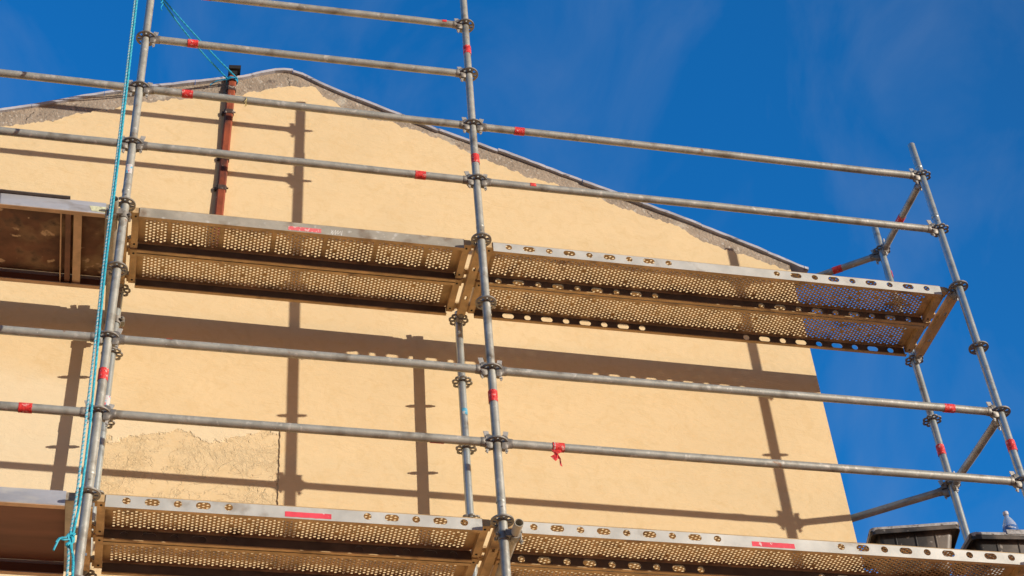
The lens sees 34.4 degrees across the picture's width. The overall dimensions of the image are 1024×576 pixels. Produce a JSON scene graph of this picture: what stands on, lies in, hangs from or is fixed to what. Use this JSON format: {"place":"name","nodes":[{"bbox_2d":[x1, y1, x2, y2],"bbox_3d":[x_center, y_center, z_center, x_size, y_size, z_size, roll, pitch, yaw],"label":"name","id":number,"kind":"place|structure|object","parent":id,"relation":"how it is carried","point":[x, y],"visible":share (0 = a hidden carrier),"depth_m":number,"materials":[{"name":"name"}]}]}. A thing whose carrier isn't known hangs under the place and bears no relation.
{"place":"outdoors","nodes":[
{"label":"outdoors","id":0,"kind":"place"},
{"bbox_2d":[53,0,137,575],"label":"hoist rope","id":1,"kind":"object","parent":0,"point":[70,536],"visible":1,"depth_m":8.17,"materials":[{"name":"teal fabric"}]},
{"bbox_2d":[66,0,135,575],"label":"hoist rope","id":2,"kind":"object","parent":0,"point":[90,382],"visible":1,"depth_m":8.26,"materials":[{"name":"teal fabric"}]},
{"bbox_2d":[0,0,1023,575],"label":"sky","id":3,"kind":"structure","parent":0,"point":[846,82],"materials":[{"name":"blue"}]},
{"bbox_3d":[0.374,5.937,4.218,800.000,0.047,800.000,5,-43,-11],"label":"ground","id":4,"kind":"structure","parent":0,"visible":0},
{"bbox_2d":[85,284,130,575],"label":"scaffold upright","id":5,"kind":"object","parent":4,"relation":"on","point":[102,442],"visible":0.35,"depth_m":9.30,"materials":[{"name":"metal"}]},
{"bbox_2d":[115,315,124,326],"bbox_3d":[-2.328,0.196,9.780,0.081,0.050,0.085,5,-43,-11],"label":"tube coupler","id":6,"kind":"object","parent":5,"relation":"attached to","point":[120,320],"visible":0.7,"depth_m":9.77,"materials":[{"name":"metal"}]},
{"bbox_2d":[69,0,155,575],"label":"scaffold upright","id":7,"kind":"object","parent":4,"relation":"on","point":[116,268],"visible":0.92,"depth_m":8.90,"materials":[{"name":"metal"}]},
{"bbox_2d":[0,400,93,422],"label":"guard rail","id":8,"kind":"object","parent":7,"relation":"attached to","point":[22,407],"visible":0.8,"depth_m":8.35,"materials":[{"name":"metal"}]},
{"bbox_2d":[0,325,102,345],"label":"guard rail","id":9,"kind":"object","parent":7,"relation":"attached to","point":[47,333],"visible":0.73,"depth_m":8.68,"materials":[{"name":"metal"}]},
{"bbox_2d":[0,127,128,152],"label":"guard rail","id":10,"kind":"object","parent":7,"relation":"attached to","point":[53,136],"visible":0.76,"depth_m":9.66,"materials":[{"name":"metal"}]},
{"bbox_2d":[0,69,135,95],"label":"guard rail","id":11,"kind":"object","parent":7,"relation":"attached to","point":[41,77],"visible":0.82,"depth_m":9.99,"materials":[{"name":"metal"}]},
{"bbox_2d":[83,502,92,575],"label":"deck transom","id":12,"kind":"object","parent":7,"relation":"attached to","point":[86,568],"visible":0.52,"depth_m":8.39,"materials":[{"name":"metal"}]},
{"bbox_2d":[0,487,78,575],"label":"plywood platform","id":13,"kind":"structure","parent":12,"relation":"on","point":[35,524],"depth_m":8.34,"materials":[{"name":"wood"}]},
{"bbox_2d":[90,530,483,575],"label":"steel deck","id":14,"kind":"structure","parent":12,"relation":"on","point":[117,566],"depth_m":8.68,"materials":[{"name":"metal"}]},
{"bbox_2d":[92,494,493,562],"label":"steel deck","id":15,"kind":"structure","parent":12,"relation":"on","point":[476,529],"depth_m":8.46,"materials":[{"name":"metal"}]},
{"bbox_2d":[104,196,130,322],"bbox_3d":[-2.304,-0.137,9.630,0.143,0.080,1.057,5,-43,-11],"label":"wall tie","id":16,"kind":"object","parent":7,"relation":"attached to","point":[118,212],"depth_m":9.43,"materials":[{"name":"metal"}]},
{"bbox_2d":[119,222,127,294],"bbox_3d":[-2.278,-0.226,9.681,0.053,0.151,0.680,5,-43,-11],"label":"deck transom","id":17,"kind":"object","parent":7,"relation":"attached to","point":[122,283],"visible":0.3,"depth_m":9.73,"materials":[{"name":"metal"}]},
{"bbox_2d":[0,193,109,289],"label":"plywood platform","id":18,"kind":"structure","parent":17,"relation":"on","point":[48,236],"depth_m":9.63,"materials":[{"name":"wood"}]},
{"bbox_2d":[0,189,70,199],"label":"loose board","id":19,"kind":"object","parent":18,"relation":"on","point":[35,194],"visible":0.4,"depth_m":9.38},
{"bbox_2d":[125,245,465,315],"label":"steel deck","id":20,"kind":"structure","parent":17,"relation":"on","point":[447,299],"depth_m":10.05,"materials":[{"name":"metal"}]},
{"bbox_2d":[127,207,474,281],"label":"steel deck","id":21,"kind":"structure","parent":17,"relation":"on","point":[456,268],"depth_m":9.80,"materials":[{"name":"metal"}]},
{"bbox_2d":[160,0,237,84],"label":"guy line","id":22,"kind":"object","parent":7,"relation":"attached to","point":[211,62],"visible":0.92,"depth_m":11.26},
{"bbox_2d":[102,404,492,452],"bbox_3d":[-1.093,0.734,8.623,2.020,0.153,0.053,5,-43,-11],"label":"guard rail","id":23,"kind":"object","parent":7,"relation":"attached to","point":[113,414],"visible":1,"depth_m":8.60,"materials":[{"name":"metal"}]},
{"bbox_2d":[112,328,486,377],"bbox_3d":[-1.127,0.356,8.964,2.020,0.153,0.053,5,-43,-11],"label":"guard rail","id":24,"kind":"object","parent":7,"relation":"attached to","point":[287,353],"visible":1,"depth_m":8.93,"materials":[{"name":"metal"}]},
{"bbox_2d":[136,136,473,187],"bbox_3d":[-1.226,-0.755,9.967,2.020,0.147,0.053,5,-43,-11],"label":"guard rail","id":25,"kind":"object","parent":7,"relation":"attached to","point":[283,160],"visible":1,"depth_m":9.94,"materials":[{"name":"metal"}]},
{"bbox_2d":[143,82,469,132],"bbox_3d":[-1.259,-1.118,10.295,2.020,0.153,0.053,5,-43,-11],"label":"guard rail","id":26,"kind":"object","parent":7,"relation":"attached to","point":[192,94],"visible":1,"depth_m":10.27,"materials":[{"name":"metal"}]},
{"bbox_2d":[149,32,465,81],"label":"guard rail","id":27,"kind":"object","parent":7,"relation":"attached to","point":[192,43],"visible":1,"depth_m":10.60,"materials":[{"name":"metal"}]},
{"bbox_2d":[206,0,461,32],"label":"guard rail","id":28,"kind":"object","parent":7,"relation":"attached to","point":[360,14],"visible":1,"depth_m":10.99,"materials":[{"name":"metal"}]},
{"bbox_2d":[0,68,863,575],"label":"gabled house","id":29,"kind":"structure","parent":4,"relation":"on","point":[230,464],"depth_m":10.34,"materials":[{"name":"paint"}]},
{"bbox_2d":[212,65,240,246],"bbox_3d":[-1.930,-0.908,11.170,0.123,1.741,0.090,5,-43,-11],"label":"vent pipe","id":30,"kind":"object","parent":29,"relation":"attached to","point":[221,187],"visible":0.81,"depth_m":11.21,"materials":[{"name":"metal"}]},
{"bbox_2d":[449,311,479,575],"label":"scaffold upright","id":31,"kind":"object","parent":4,"relation":"on","point":[461,378],"visible":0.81,"depth_m":9.81,"materials":[{"name":"metal"}]},
{"bbox_2d":[457,0,513,575],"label":"scaffold upright","id":32,"kind":"object","parent":4,"relation":"on","point":[502,520],"visible":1,"depth_m":9.48,"materials":[{"name":"metal"}]},
{"bbox_2d":[456,242,478,322],"bbox_3d":[-0.259,-0.044,10.096,0.053,0.151,0.680,5,-43,-11],"label":"deck transom","id":33,"kind":"object","parent":32,"relation":"attached to","point":[467,288],"visible":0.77,"depth_m":10.10,"materials":[{"name":"metal"}]},
{"bbox_2d":[466,279,930,356],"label":"steel deck","id":34,"kind":"structure","parent":33,"relation":"on","point":[909,338],"depth_m":10.56,"materials":[{"name":"metal"}]},
{"bbox_2d":[473,242,948,325],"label":"steel deck","id":35,"kind":"structure","parent":33,"relation":"on","point":[931,300],"depth_m":10.31,"materials":[{"name":"metal"}]},
{"bbox_2d":[477,523,499,575],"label":"deck transom","id":36,"kind":"object","parent":32,"relation":"attached to","point":[487,562],"visible":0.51,"depth_m":8.70,"materials":[{"name":"metal"}]},
{"bbox_2d":[489,556,843,575],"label":"steel deck","id":37,"kind":"structure","parent":36,"relation":"on","point":[564,571],"depth_m":8.92,"materials":[{"name":"metal"}]},
{"bbox_2d":[862,522,959,575],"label":"mortar tub","id":38,"kind":"object","parent":37,"relation":"on","point":[941,535],"visible":0.6,"depth_m":9.31,"materials":[{"name":"black plastic"}]},
{"bbox_2d":[951,529,1023,575],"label":"mortar tub","id":39,"kind":"object","parent":37,"relation":"on","point":[1010,540],"visible":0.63,"depth_m":9.44,"materials":[{"name":"black plastic"}]},
{"bbox_2d":[1002,511,1018,531],"bbox_3d":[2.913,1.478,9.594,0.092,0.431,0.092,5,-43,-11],"label":"bird","id":40,"kind":"object","parent":39,"relation":"on","point":[1009,522],"visible":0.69,"depth_m":9.65,"materials":[{"name":"white"}]},
{"bbox_2d":[492,521,1023,575],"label":"steel deck","id":41,"kind":"structure","parent":36,"relation":"on","point":[1014,566],"depth_m":8.93,"materials":[{"name":"metal"}]},
{"bbox_2d":[494,519,523,575],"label":"wall tie","id":42,"kind":"object","parent":32,"relation":"attached to","point":[513,535],"depth_m":8.41,"materials":[{"name":"metal"}]},
{"bbox_2d":[476,119,919,183],"bbox_3d":[1.249,-0.886,10.805,3.020,0.153,0.053,5,-43,-11],"label":"guard rail","id":43,"kind":"object","parent":32,"relation":"attached to","point":[521,131],"visible":1,"depth_m":10.77,"materials":[{"name":"metal"}]},
{"bbox_2d":[481,174,937,236],"bbox_3d":[1.282,-0.518,10.473,3.020,0.159,0.053,5,-43,-11],"label":"guard rail","id":44,"kind":"object","parent":32,"relation":"attached to","point":[490,182],"visible":1,"depth_m":10.44,"materials":[{"name":"metal"}]},
{"bbox_2d":[501,431,1021,492],"bbox_3d":[1.416,0.983,9.118,3.020,0.204,0.057,5,-43,-11],"label":"guard rail","id":45,"kind":"object","parent":32,"relation":"attached to","point":[556,448],"visible":1,"depth_m":9.10,"materials":[{"name":"metal"}]},
{"bbox_2d":[871,227,969,541],"bbox_3d":[2.900,3.137,8.566,0.120,9.626,0.120,-10,-42,5],"label":"scaffold upright","id":46,"kind":"object","parent":4,"relation":"on","point":[931,421],"visible":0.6,"depth_m":10.61,"materials":[{"name":"metal"}]},
{"bbox_2d":[795,250,880,287],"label":"guard rail","id":47,"kind":"object","parent":46,"relation":"attached to","point":[873,256],"visible":0.37,"depth_m":11.65,"materials":[{"name":"metal"}]},
{"bbox_2d":[851,480,949,521],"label":"guard rail","id":48,"kind":"object","parent":46,"relation":"attached to","point":[918,498],"visible":0.48,"depth_m":10.34,"materials":[{"name":"metal"}]},
{"bbox_2d":[908,142,1023,496],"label":"scaffold upright","id":49,"kind":"object","parent":4,"relation":"on","point":[976,346],"visible":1,"depth_m":10.24,"materials":[{"name":"metal"}]},
{"bbox_2d":[496,360,998,421],"bbox_3d":[1.382,0.594,9.469,3.020,0.145,0.053,5,-43,-11],"label":"guard rail","id":50,"kind":"object","parent":49,"relation":"attached to","point":[724,389],"visible":1,"depth_m":9.44,"materials":[{"name":"metal"}]},
{"bbox_2d":[880,181,921,255],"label":"guard rail","id":51,"kind":"object","parent":49,"relation":"attached to","point":[901,217],"visible":0.92,"depth_m":11.33,"materials":[{"name":"metal"}]},
{"bbox_2d":[912,286,957,363],"bbox_3d":[2.738,0.235,10.704,0.053,0.147,0.680,5,-43,-11],"label":"deck transom","id":52,"kind":"object","parent":49,"relation":"attached to","point":[936,323],"visible":0.98,"depth_m":10.69,"materials":[{"name":"metal"}]},
{"bbox_2d":[950,419,1000,492],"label":"guard rail","id":53,"kind":"object","parent":49,"relation":"attached to","point":[986,436],"visible":0.74,"depth_m":9.99,"materials":[{"name":"metal"}]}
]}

